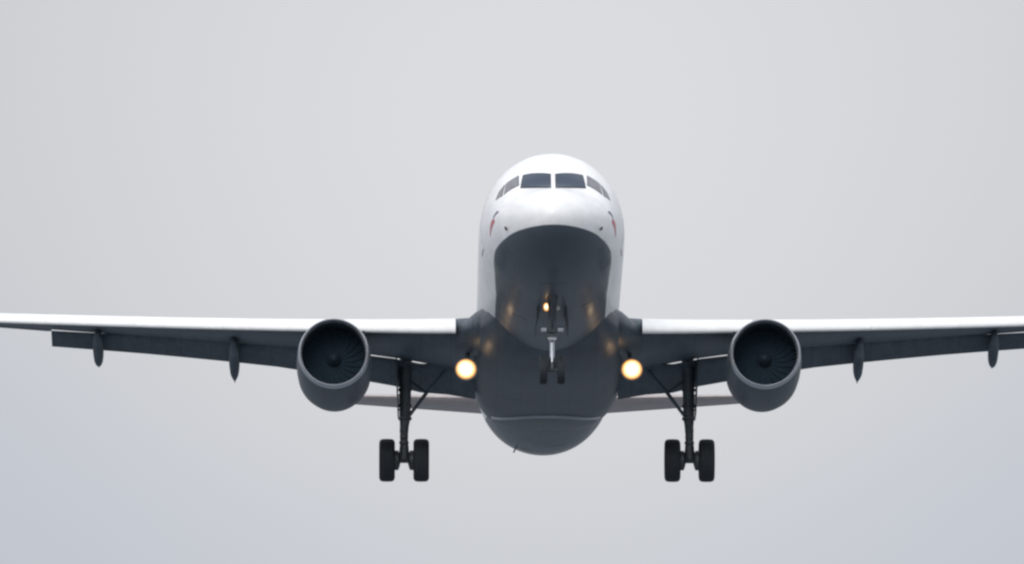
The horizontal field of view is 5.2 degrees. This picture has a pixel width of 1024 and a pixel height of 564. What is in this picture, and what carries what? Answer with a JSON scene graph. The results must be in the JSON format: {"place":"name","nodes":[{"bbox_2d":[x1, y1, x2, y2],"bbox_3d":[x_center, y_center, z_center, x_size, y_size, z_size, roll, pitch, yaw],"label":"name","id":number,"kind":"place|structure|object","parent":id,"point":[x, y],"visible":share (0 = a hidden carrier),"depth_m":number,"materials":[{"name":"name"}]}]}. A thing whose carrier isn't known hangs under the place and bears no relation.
{"place":"outdoors","nodes":[
{"label":"outdoors","id":0,"kind":"place"},
{"bbox_2d":[0,154,1023,481],"bbox_3d":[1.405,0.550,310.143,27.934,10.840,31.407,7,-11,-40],"label":"airliner","id":1,"kind":"object","parent":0,"point":[548,348],"visible":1,"depth_m":302.50,"materials":[{"name":"paint"}]},
{"bbox_2d":[0,0,1023,563],"label":"sky","id":2,"kind":"structure","parent":0,"point":[263,159],"materials":[{"name":"grey"}]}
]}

